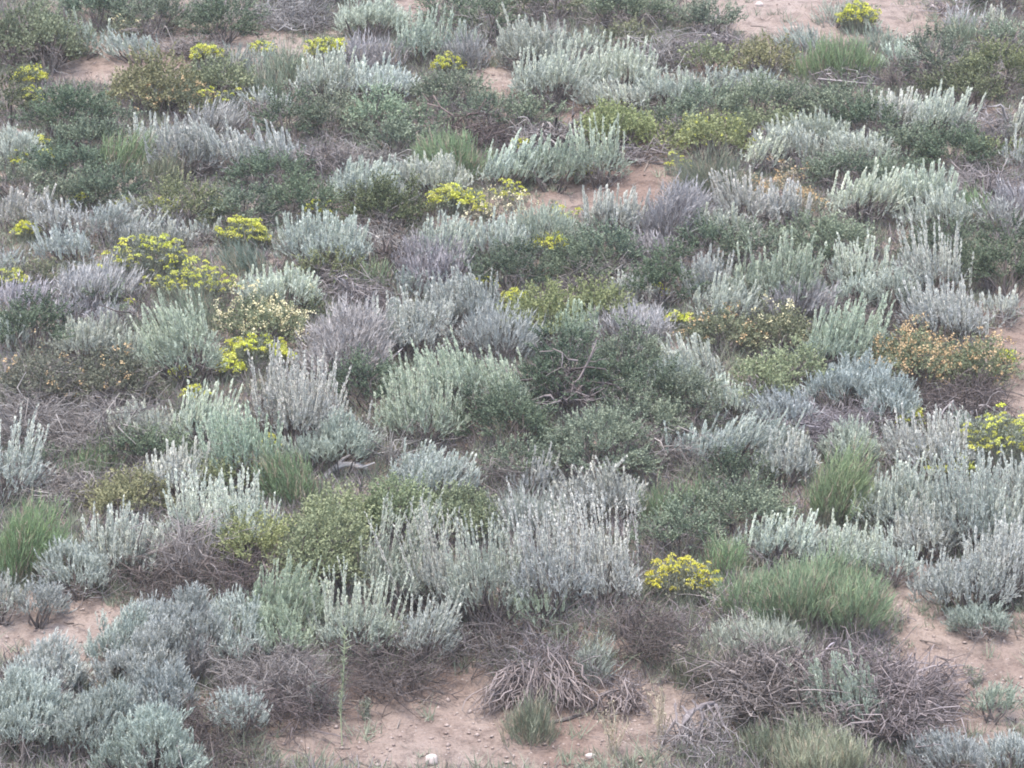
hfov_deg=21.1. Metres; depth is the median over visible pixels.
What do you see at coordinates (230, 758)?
dead brush
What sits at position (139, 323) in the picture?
rabbitbrush
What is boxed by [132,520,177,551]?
woolly sagebrush
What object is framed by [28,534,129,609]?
woolly sagebrush
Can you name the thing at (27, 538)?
rabbitbrush
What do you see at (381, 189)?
green shrub
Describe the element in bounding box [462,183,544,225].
cream flower shrub
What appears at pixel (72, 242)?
sagebrush
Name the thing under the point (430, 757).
rock
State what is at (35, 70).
yellow wildflower
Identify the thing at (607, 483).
sagebrush
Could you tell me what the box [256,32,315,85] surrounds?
rabbitbrush
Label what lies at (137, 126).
sagebrush
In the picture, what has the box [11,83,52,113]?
yellow wildflower
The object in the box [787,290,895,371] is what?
sagebrush
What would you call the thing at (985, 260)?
green shrub
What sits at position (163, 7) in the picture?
green shrub
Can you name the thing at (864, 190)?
sagebrush
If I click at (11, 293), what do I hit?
lavender shrub
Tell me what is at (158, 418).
sagebrush
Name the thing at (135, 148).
rabbitbrush
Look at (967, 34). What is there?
rabbitbrush
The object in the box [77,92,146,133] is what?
green shrub
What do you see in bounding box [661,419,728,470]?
sagebrush
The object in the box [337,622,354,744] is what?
tall weed
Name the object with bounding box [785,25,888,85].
grass tuft
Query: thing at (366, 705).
dry weed
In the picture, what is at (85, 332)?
sagebrush
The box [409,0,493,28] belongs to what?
green shrub
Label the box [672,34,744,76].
olive shrub
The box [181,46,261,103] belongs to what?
olive shrub
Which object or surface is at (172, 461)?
sagebrush
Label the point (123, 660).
woolly sagebrush
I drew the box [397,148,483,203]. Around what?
sagebrush
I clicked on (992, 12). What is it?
sagebrush
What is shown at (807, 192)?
peach flower shrub
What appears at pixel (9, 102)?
green shrub
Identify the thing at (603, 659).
lavender shrub
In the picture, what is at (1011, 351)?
yellow wildflower
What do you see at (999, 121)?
dead brush
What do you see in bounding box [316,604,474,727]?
dead brush
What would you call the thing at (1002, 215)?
lavender shrub
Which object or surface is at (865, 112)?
green shrub
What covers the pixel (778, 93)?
green shrub
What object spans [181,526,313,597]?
dead brush
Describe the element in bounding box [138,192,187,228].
lavender shrub
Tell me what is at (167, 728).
woolly sagebrush
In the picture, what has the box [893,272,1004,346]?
sagebrush
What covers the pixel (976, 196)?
rabbitbrush
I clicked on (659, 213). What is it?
lavender shrub
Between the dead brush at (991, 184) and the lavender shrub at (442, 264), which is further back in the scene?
the dead brush at (991, 184)
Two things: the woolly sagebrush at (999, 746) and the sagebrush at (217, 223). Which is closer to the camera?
the woolly sagebrush at (999, 746)
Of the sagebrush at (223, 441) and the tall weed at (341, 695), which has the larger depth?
the sagebrush at (223, 441)
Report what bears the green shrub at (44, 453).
on the ground at (462, 724)
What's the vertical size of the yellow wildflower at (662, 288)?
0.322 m
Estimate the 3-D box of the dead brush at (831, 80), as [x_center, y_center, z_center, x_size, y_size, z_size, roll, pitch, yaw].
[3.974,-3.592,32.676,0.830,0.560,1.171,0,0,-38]
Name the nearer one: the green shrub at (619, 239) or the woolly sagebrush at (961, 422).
the woolly sagebrush at (961, 422)
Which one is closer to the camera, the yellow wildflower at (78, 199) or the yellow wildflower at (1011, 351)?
the yellow wildflower at (1011, 351)
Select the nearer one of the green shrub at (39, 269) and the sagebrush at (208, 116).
the green shrub at (39, 269)
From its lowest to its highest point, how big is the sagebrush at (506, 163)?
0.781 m
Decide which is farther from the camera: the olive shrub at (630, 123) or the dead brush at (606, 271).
the olive shrub at (630, 123)
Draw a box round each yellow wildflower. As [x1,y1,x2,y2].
[0,263,31,289]
[1,215,47,244]
[4,149,28,174]
[7,61,51,89]
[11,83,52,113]
[32,127,50,148]
[39,149,60,170]
[63,187,104,213]
[92,230,200,289]
[106,195,130,210]
[120,295,139,310]
[139,257,243,310]
[142,194,185,214]
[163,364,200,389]
[172,379,224,406]
[189,38,224,68]
[194,85,255,111]
[208,348,248,383]
[212,214,274,253]
[219,331,296,374]
[245,33,276,58]
[253,432,287,454]
[291,199,332,222]
[295,31,348,62]
[423,177,485,216]
[428,50,475,76]
[462,197,491,221]
[463,272,502,289]
[474,178,538,211]
[496,287,527,312]
[512,133,534,150]
[525,229,573,258]
[546,199,583,228]
[573,165,597,183]
[641,280,679,304]
[641,552,723,606]
[661,306,695,331]
[664,149,696,176]
[832,0,881,34]
[891,405,930,428]
[916,446,930,468]
[924,455,979,482]
[949,402,1023,476]
[993,346,1020,371]
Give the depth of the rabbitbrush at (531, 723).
20.06 m
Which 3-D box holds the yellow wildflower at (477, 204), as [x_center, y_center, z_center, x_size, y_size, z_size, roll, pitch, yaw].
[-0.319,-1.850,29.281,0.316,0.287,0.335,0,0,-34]
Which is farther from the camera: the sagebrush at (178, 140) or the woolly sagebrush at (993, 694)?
the sagebrush at (178, 140)
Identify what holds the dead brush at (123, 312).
on the ground at (462, 724)
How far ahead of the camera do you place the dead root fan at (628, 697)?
20.55 m
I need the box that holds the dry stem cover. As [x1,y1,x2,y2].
[0,0,1023,767]
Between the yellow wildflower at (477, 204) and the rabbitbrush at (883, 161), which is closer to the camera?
the yellow wildflower at (477, 204)
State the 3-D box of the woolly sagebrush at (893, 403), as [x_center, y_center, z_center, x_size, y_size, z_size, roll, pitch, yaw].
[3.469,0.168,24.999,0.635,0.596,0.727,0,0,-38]
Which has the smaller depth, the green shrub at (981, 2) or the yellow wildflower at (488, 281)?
the yellow wildflower at (488, 281)
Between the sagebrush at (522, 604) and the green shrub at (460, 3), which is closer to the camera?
the sagebrush at (522, 604)
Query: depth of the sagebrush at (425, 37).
33.33 m
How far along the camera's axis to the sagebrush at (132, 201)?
28.81 m
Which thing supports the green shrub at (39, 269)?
on the ground at (462, 724)
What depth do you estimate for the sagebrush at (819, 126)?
30.76 m
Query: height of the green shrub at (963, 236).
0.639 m
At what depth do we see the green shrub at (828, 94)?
31.55 m
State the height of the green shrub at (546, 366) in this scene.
1.109 m
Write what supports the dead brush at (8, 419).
on the ground at (462, 724)
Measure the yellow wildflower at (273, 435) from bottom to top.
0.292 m
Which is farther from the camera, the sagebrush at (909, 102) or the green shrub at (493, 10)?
the green shrub at (493, 10)
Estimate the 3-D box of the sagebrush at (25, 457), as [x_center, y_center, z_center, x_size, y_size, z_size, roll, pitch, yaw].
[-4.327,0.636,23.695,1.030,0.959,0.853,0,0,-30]
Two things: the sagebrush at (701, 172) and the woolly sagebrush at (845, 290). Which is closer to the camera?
the woolly sagebrush at (845, 290)
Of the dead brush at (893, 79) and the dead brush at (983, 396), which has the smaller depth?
the dead brush at (983, 396)
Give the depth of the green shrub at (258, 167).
29.65 m
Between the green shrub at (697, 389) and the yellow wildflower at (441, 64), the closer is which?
the green shrub at (697, 389)
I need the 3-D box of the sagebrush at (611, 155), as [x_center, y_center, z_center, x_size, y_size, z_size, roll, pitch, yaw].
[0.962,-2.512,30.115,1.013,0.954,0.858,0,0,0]
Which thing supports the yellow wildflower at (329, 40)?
on the ground at (462, 724)
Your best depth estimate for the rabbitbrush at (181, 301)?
26.79 m
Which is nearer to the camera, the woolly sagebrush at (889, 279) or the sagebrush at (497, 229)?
the woolly sagebrush at (889, 279)
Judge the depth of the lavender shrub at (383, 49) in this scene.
33.13 m
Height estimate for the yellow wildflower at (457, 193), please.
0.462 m
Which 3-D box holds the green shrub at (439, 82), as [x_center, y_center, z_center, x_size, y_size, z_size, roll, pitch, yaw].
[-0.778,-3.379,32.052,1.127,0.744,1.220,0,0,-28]
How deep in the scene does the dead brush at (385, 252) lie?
27.91 m
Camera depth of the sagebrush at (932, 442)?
24.14 m
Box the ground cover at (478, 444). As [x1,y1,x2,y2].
[0,0,1023,767]
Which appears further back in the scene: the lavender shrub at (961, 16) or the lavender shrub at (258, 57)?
the lavender shrub at (961, 16)
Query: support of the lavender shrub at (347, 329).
on the ground at (462, 724)
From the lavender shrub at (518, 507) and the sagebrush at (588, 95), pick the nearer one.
the lavender shrub at (518, 507)
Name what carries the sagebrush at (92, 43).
on the ground at (462, 724)
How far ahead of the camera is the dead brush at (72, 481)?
23.65 m
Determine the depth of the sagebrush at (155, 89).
31.84 m
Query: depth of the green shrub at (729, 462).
23.77 m
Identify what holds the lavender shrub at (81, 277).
on the ground at (462, 724)
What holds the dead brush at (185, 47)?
on the ground at (462, 724)
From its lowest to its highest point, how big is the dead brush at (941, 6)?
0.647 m
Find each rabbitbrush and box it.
[0,488,79,586]
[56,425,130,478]
[92,120,167,172]
[120,303,187,341]
[124,139,192,186]
[151,279,228,328]
[205,231,273,279]
[223,55,296,100]
[249,433,329,512]
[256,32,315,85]
[344,253,399,295]
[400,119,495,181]
[494,677,564,749]
[633,466,690,526]
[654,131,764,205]
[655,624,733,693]
[671,473,717,511]
[696,525,753,582]
[704,534,904,644]
[739,701,893,767]
[751,417,811,453]
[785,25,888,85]
[801,420,889,528]
[860,145,911,181]
[929,5,990,47]
[957,176,997,225]
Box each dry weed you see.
[355,694,372,720]
[599,700,630,758]
[644,681,673,746]
[962,663,984,687]
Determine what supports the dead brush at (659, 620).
on the ground at (462, 724)
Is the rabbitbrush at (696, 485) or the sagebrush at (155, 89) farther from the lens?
the sagebrush at (155, 89)
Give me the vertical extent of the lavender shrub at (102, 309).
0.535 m
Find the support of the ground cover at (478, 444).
on the ground at (462, 724)
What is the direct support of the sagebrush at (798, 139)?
on the ground at (462, 724)
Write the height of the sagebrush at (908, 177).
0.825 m
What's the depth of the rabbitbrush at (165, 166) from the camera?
29.72 m
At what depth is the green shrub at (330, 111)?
31.15 m
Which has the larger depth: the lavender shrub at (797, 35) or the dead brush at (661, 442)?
the lavender shrub at (797, 35)
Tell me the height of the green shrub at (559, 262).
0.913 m
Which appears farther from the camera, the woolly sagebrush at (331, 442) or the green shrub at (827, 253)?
the green shrub at (827, 253)
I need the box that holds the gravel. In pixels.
[0,0,1023,767]
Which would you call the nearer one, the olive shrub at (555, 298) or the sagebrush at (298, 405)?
the sagebrush at (298, 405)
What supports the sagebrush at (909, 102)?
on the ground at (462, 724)
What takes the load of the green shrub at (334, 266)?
on the ground at (462, 724)
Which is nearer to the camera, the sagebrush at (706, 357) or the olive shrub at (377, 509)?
the olive shrub at (377, 509)
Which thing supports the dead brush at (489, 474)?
on the ground at (462, 724)
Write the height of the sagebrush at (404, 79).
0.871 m
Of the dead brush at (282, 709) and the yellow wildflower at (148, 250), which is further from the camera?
the yellow wildflower at (148, 250)
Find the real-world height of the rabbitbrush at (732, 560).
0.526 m
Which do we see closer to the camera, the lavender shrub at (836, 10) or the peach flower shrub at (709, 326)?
the peach flower shrub at (709, 326)
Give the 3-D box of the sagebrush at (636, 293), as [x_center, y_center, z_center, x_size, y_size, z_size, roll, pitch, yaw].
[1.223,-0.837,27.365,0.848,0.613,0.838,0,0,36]
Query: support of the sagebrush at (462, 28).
on the ground at (462, 724)
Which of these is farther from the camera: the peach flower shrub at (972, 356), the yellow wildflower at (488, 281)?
the yellow wildflower at (488, 281)
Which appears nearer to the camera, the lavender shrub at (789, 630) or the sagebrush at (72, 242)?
the lavender shrub at (789, 630)
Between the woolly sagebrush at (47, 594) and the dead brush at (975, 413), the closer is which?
the woolly sagebrush at (47, 594)
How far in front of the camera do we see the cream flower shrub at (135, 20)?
34.20 m
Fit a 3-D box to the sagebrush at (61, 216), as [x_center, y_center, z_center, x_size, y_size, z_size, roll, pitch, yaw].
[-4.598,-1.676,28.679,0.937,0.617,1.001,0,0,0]
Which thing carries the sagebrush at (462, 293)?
on the ground at (462, 724)
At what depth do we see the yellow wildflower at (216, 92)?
31.86 m
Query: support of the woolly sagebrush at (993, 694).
on the ground at (462, 724)
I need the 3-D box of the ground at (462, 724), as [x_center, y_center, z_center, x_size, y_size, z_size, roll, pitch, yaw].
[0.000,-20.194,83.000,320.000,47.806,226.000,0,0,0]
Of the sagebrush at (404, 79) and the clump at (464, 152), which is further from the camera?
the sagebrush at (404, 79)
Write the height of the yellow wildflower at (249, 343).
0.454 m
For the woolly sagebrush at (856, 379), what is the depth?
25.12 m
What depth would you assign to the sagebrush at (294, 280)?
27.08 m
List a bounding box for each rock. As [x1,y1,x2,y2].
[425,754,437,764]
[585,753,594,758]
[755,2,762,6]
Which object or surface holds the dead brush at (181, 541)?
on the ground at (462, 724)
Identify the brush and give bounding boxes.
[0,368,94,461]
[0,434,143,519]
[21,381,184,477]
[92,274,210,353]
[99,528,268,607]
[100,700,292,767]
[114,495,268,595]
[117,675,273,766]
[139,16,238,65]
[179,618,364,739]
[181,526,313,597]
[220,638,389,760]
[233,0,343,38]
[268,131,373,182]
[290,257,425,310]
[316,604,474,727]
[329,130,431,172]
[335,226,436,288]
[338,394,397,459]
[343,215,431,271]
[354,402,440,466]
[389,310,505,364]
[399,587,574,684]
[412,93,519,153]
[441,105,537,158]
[442,444,528,500]
[504,93,592,154]
[547,239,670,291]
[554,578,748,691]
[594,110,679,170]
[599,408,721,485]
[620,14,714,75]
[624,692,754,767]
[649,14,752,65]
[652,616,857,744]
[666,566,780,628]
[736,387,908,459]
[755,613,996,764]
[793,60,879,90]
[807,294,939,356]
[862,56,944,96]
[883,0,985,18]
[891,354,1022,434]
[894,382,1014,432]
[936,142,1023,207]
[955,98,1023,151]
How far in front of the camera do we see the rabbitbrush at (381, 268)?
27.62 m
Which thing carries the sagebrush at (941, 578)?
on the ground at (462, 724)
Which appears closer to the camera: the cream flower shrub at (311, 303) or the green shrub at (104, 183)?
the cream flower shrub at (311, 303)
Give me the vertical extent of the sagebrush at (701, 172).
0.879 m
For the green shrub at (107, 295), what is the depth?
26.84 m
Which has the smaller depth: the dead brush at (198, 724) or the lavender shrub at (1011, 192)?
the dead brush at (198, 724)
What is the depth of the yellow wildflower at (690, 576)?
22.09 m
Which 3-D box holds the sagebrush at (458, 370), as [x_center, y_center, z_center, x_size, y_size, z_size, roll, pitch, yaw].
[-0.436,-0.033,25.375,1.626,1.028,1.294,0,0,-14]
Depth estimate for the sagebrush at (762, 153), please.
30.33 m
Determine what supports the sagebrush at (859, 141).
on the ground at (462, 724)
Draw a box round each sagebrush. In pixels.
[0,120,49,172]
[0,183,57,232]
[0,244,37,278]
[0,310,46,355]
[0,402,74,507]
[0,567,35,626]
[0,626,93,699]
[0,655,82,767]
[13,572,77,628]
[21,193,96,239]
[27,220,96,266]
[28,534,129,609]
[33,673,160,765]
[41,310,137,364]
[48,6,111,59]
[72,200,145,252]
[75,597,165,679]
[81,495,169,582]
[84,693,218,767]
[87,612,198,701]
[88,394,190,458]
[93,26,161,64]
[101,190,159,225]
[102,215,155,248]
[109,321,163,358]
[109,580,239,685]
[114,206,170,246]
[119,110,173,159]
[120,653,208,714]
[129,287,238,398]
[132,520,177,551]
[133,435,235,503]
[143,112,230,181]
[144,78,178,107]
[147,216,202,250]
[156,463,289,560]
[162,378,251,451]
[177,208,231,249]
[180,113,252,179]
[188,399,284,494]
[197,582,278,675]
[204,684,273,742]
[229,548,340,634]
[231,590,324,664]
[232,82,301,115]
[233,116,312,171]
[233,260,324,311]
[247,337,372,460]
[262,202,377,281]
[274,404,386,477]
[285,39,366,105]
[301,555,413,662]
[324,153,413,209]
[331,0,423,41]
[341,487,456,620]
[343,51,421,104]
[361,349,476,456]
[364,497,482,624]
[365,284,465,364]
[372,325,552,429]
[377,585,474,673]
[378,438,489,499]
[383,265,443,300]
[385,152,449,195]
[386,3,461,68]
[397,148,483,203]
[400,201,479,275]
[413,257,505,331]
[429,18,491,50]
[435,509,534,633]
[465,205,548,266]
[474,126,565,192]
[485,2,577,76]
[492,476,597,625]
[496,587,601,657]
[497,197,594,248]
[499,32,607,117]
[506,442,566,500]
[515,128,598,193]
[523,298,618,351]
[529,485,647,613]
[533,455,656,528]
[555,112,636,189]
[556,24,607,63]
[561,72,649,112]
[576,183,664,246]
[578,32,668,98]
[607,269,677,305]
[614,370,668,405]
[622,63,715,112]
[640,331,733,380]
[652,62,720,93]
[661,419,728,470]
[664,272,775,332]
[671,201,762,244]
[675,243,734,308]
[693,64,735,96]
[695,371,769,428]
[696,407,805,462]
[704,165,781,236]
[720,226,831,313]
[722,65,781,97]
[725,506,829,567]
[733,381,822,427]
[737,124,801,173]
[737,177,816,228]
[743,424,821,487]
[749,114,828,167]
[761,105,859,153]
[776,640,894,729]
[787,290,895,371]
[788,508,896,575]
[794,346,916,426]
[807,124,902,178]
[810,412,885,468]
[821,157,921,225]
[824,228,893,297]
[829,263,884,312]
[844,524,926,588]
[848,450,957,534]
[858,371,929,427]
[863,259,923,320]
[866,86,923,133]
[870,402,981,482]
[873,33,925,77]
[875,158,967,223]
[879,493,969,563]
[885,209,973,300]
[889,180,991,237]
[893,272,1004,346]
[893,726,992,767]
[902,78,986,135]
[904,525,1023,616]
[914,439,1022,553]
[923,404,986,434]
[930,596,1023,660]
[947,110,996,140]
[954,507,1023,611]
[958,479,1023,561]
[960,677,1023,724]
[968,284,1023,331]
[970,727,1023,767]
[978,1,1014,30]
[994,450,1023,524]
[996,123,1023,175]
[1000,96,1023,144]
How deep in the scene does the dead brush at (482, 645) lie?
20.99 m
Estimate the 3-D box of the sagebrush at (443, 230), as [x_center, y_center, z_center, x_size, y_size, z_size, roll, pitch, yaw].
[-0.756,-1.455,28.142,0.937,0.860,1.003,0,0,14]
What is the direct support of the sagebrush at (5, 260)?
on the ground at (462, 724)
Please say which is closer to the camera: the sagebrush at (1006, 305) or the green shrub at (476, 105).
the sagebrush at (1006, 305)
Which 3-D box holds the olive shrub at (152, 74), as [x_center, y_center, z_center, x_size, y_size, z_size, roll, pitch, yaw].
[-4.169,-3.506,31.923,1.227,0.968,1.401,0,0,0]
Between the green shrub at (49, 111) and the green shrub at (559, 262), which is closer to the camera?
the green shrub at (559, 262)
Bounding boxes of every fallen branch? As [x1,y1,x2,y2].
[322,455,374,478]
[550,698,601,723]
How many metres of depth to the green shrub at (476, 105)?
31.47 m
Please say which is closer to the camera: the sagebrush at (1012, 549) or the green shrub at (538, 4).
the sagebrush at (1012, 549)
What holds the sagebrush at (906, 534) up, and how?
on the ground at (462, 724)
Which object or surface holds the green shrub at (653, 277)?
on the ground at (462, 724)
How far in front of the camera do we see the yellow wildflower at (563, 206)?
29.01 m
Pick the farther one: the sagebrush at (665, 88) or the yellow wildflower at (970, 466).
the sagebrush at (665, 88)
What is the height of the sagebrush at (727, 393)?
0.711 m
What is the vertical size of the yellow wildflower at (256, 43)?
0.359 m
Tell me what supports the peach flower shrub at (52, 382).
on the ground at (462, 724)
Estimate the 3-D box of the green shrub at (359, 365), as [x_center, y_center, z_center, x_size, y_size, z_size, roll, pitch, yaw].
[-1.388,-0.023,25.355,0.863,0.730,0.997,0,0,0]
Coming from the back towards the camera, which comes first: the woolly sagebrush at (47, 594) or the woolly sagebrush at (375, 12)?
the woolly sagebrush at (375, 12)
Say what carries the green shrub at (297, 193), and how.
on the ground at (462, 724)
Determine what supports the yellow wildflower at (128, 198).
on the ground at (462, 724)
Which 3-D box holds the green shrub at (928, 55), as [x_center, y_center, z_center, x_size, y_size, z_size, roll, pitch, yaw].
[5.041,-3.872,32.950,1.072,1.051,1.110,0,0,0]
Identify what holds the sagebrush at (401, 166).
on the ground at (462, 724)
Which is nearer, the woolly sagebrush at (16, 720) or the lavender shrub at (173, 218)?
the woolly sagebrush at (16, 720)
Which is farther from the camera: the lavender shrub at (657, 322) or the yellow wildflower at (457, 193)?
the yellow wildflower at (457, 193)
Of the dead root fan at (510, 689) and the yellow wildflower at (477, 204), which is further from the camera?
the yellow wildflower at (477, 204)
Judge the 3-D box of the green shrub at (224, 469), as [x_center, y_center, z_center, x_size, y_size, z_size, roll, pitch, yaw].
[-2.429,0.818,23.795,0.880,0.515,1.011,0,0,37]
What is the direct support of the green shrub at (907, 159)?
on the ground at (462, 724)
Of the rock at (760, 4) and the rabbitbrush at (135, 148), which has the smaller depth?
the rabbitbrush at (135, 148)
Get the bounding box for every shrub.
[0,0,97,76]
[0,58,44,126]
[0,155,57,198]
[0,250,64,299]
[0,270,67,310]
[0,280,82,360]
[0,329,87,424]
[1,79,132,143]
[9,137,122,189]
[14,440,76,474]
[26,164,119,210]
[36,108,134,153]
[46,246,154,307]
[49,0,144,31]
[51,289,110,322]
[61,341,173,415]
[62,156,149,211]
[69,461,181,526]
[73,274,135,325]
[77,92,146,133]
[86,289,148,333]
[96,420,201,476]
[105,0,200,42]
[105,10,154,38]
[105,41,204,117]
[130,166,238,231]
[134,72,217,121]
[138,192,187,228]
[158,609,234,685]
[179,0,271,44]
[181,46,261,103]
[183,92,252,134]
[184,452,277,497]
[189,500,296,569]
[194,174,294,235]
[205,35,259,67]
[208,140,322,194]
[208,279,315,346]
[239,78,326,145]
[242,35,291,76]
[250,160,344,223]
[257,494,375,603]
[260,0,357,7]
[278,242,383,295]
[283,472,384,545]
[287,82,378,144]
[292,283,331,320]
[294,284,401,387]
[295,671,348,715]
[319,26,389,67]
[320,167,437,240]
[326,342,403,414]
[336,74,422,140]
[344,109,446,157]
[345,468,448,544]
[357,31,417,69]
[380,225,477,287]
[387,88,460,141]
[394,475,504,553]
[400,63,501,117]
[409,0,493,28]
[432,28,502,76]
[436,290,546,362]
[439,371,561,456]
[444,0,523,47]
[451,79,537,143]
[459,233,555,296]
[461,431,565,487]
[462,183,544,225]
[472,479,579,541]
[487,0,590,24]
[493,87,570,128]
[494,275,589,355]
[505,315,652,423]
[522,235,627,292]
[526,400,669,483]
[540,286,581,310]
[541,213,650,266]
[562,268,649,327]
[563,95,666,153]
[565,0,682,32]
[571,627,624,687]
[577,348,695,418]
[579,303,668,379]
[579,371,697,448]
[584,284,680,343]
[590,12,666,50]
[607,225,686,264]
[608,492,730,575]
[619,234,711,312]
[627,98,710,147]
[631,169,721,242]
[636,348,713,407]
[641,359,738,436]
[652,107,763,164]
[661,174,715,223]
[662,203,747,266]
[667,73,757,119]
[667,466,801,548]
[668,0,748,40]
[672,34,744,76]
[673,300,767,362]
[690,439,789,493]
[692,602,816,660]
[706,215,803,271]
[709,67,821,118]
[714,346,802,422]
[718,28,800,77]
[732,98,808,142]
[735,290,819,355]
[750,333,839,395]
[751,165,814,197]
[757,270,844,325]
[766,154,808,183]
[771,16,833,51]
[771,68,885,128]
[774,205,884,268]
[785,145,891,191]
[796,185,837,215]
[805,233,857,289]
[809,0,860,31]
[809,91,907,144]
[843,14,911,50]
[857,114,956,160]
[857,311,961,396]
[871,146,922,179]
[889,16,980,87]
[892,115,1009,177]
[892,215,983,272]
[899,54,1015,116]
[931,0,985,33]
[933,208,1023,303]
[933,326,1023,391]
[935,32,1023,103]
[956,131,1023,167]
[965,0,1023,20]
[965,12,1023,57]
[968,190,1023,236]
[980,170,1023,221]
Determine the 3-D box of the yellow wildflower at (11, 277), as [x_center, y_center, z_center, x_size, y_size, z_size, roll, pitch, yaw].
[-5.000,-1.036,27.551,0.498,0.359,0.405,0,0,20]
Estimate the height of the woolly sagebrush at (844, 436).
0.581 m
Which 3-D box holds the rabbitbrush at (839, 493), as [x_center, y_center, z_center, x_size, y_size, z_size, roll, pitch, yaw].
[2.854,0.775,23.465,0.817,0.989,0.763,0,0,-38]
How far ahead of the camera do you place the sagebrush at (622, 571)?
21.85 m
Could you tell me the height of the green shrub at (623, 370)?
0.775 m
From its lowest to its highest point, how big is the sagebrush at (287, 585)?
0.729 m
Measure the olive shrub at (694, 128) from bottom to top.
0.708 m
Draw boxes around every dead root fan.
[462,619,616,720]
[585,654,682,722]
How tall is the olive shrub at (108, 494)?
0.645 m
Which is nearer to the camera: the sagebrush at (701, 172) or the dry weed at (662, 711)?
the dry weed at (662, 711)
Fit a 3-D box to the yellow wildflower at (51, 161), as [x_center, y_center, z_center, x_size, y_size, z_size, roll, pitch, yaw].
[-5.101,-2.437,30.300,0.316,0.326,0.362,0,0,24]
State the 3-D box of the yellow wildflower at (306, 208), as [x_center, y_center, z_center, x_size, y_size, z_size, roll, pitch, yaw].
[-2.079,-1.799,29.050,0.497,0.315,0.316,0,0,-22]
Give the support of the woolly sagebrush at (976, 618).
on the ground at (462, 724)
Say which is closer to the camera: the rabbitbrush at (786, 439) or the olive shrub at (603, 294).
the rabbitbrush at (786, 439)
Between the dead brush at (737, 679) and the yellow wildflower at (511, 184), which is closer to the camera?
the dead brush at (737, 679)
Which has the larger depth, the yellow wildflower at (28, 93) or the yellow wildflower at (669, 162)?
the yellow wildflower at (28, 93)
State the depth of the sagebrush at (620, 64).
32.31 m
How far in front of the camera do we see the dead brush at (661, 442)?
24.11 m
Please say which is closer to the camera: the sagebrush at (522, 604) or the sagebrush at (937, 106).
the sagebrush at (522, 604)
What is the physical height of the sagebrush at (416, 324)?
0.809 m
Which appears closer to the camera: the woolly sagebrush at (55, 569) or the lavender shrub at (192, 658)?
the lavender shrub at (192, 658)
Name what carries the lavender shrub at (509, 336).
on the ground at (462, 724)
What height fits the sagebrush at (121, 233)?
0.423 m
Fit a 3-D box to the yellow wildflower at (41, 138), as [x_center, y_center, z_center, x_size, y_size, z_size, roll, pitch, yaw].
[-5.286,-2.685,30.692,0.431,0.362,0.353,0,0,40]
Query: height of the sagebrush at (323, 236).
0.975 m
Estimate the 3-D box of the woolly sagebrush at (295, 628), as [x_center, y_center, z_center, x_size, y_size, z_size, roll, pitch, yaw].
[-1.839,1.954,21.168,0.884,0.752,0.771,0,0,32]
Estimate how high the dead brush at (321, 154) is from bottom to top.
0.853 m
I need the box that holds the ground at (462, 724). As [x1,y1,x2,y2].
[0,0,1023,767]
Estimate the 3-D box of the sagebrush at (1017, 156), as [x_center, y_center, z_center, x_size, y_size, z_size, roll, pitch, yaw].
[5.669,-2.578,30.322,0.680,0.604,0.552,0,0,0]
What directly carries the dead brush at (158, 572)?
on the ground at (462, 724)
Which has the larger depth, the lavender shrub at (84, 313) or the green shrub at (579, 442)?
the lavender shrub at (84, 313)
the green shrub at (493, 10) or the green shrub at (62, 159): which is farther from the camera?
the green shrub at (493, 10)
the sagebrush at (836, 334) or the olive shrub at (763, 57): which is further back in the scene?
the olive shrub at (763, 57)
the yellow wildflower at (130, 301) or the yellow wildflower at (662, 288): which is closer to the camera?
the yellow wildflower at (130, 301)
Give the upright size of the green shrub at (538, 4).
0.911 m
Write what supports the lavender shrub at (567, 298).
on the ground at (462, 724)
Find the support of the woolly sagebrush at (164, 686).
on the ground at (462, 724)
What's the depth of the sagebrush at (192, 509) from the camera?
22.76 m
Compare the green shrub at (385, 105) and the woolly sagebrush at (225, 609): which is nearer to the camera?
the woolly sagebrush at (225, 609)
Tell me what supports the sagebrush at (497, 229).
on the ground at (462, 724)
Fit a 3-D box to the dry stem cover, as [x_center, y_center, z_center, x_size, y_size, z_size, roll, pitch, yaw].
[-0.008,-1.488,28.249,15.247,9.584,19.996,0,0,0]
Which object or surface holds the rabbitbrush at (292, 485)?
on the ground at (462, 724)
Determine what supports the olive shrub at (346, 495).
on the ground at (462, 724)
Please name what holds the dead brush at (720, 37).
on the ground at (462, 724)
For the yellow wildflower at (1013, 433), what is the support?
on the ground at (462, 724)
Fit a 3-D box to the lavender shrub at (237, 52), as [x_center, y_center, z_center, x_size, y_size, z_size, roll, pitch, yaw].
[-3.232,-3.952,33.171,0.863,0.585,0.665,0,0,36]
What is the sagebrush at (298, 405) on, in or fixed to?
on the ground at (462, 724)
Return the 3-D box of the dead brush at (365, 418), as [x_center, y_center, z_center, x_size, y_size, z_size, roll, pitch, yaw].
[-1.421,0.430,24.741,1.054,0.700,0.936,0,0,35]
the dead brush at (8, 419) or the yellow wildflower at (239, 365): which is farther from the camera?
the yellow wildflower at (239, 365)
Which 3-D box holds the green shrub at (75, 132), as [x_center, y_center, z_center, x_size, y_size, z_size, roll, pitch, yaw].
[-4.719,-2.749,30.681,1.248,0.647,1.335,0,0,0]

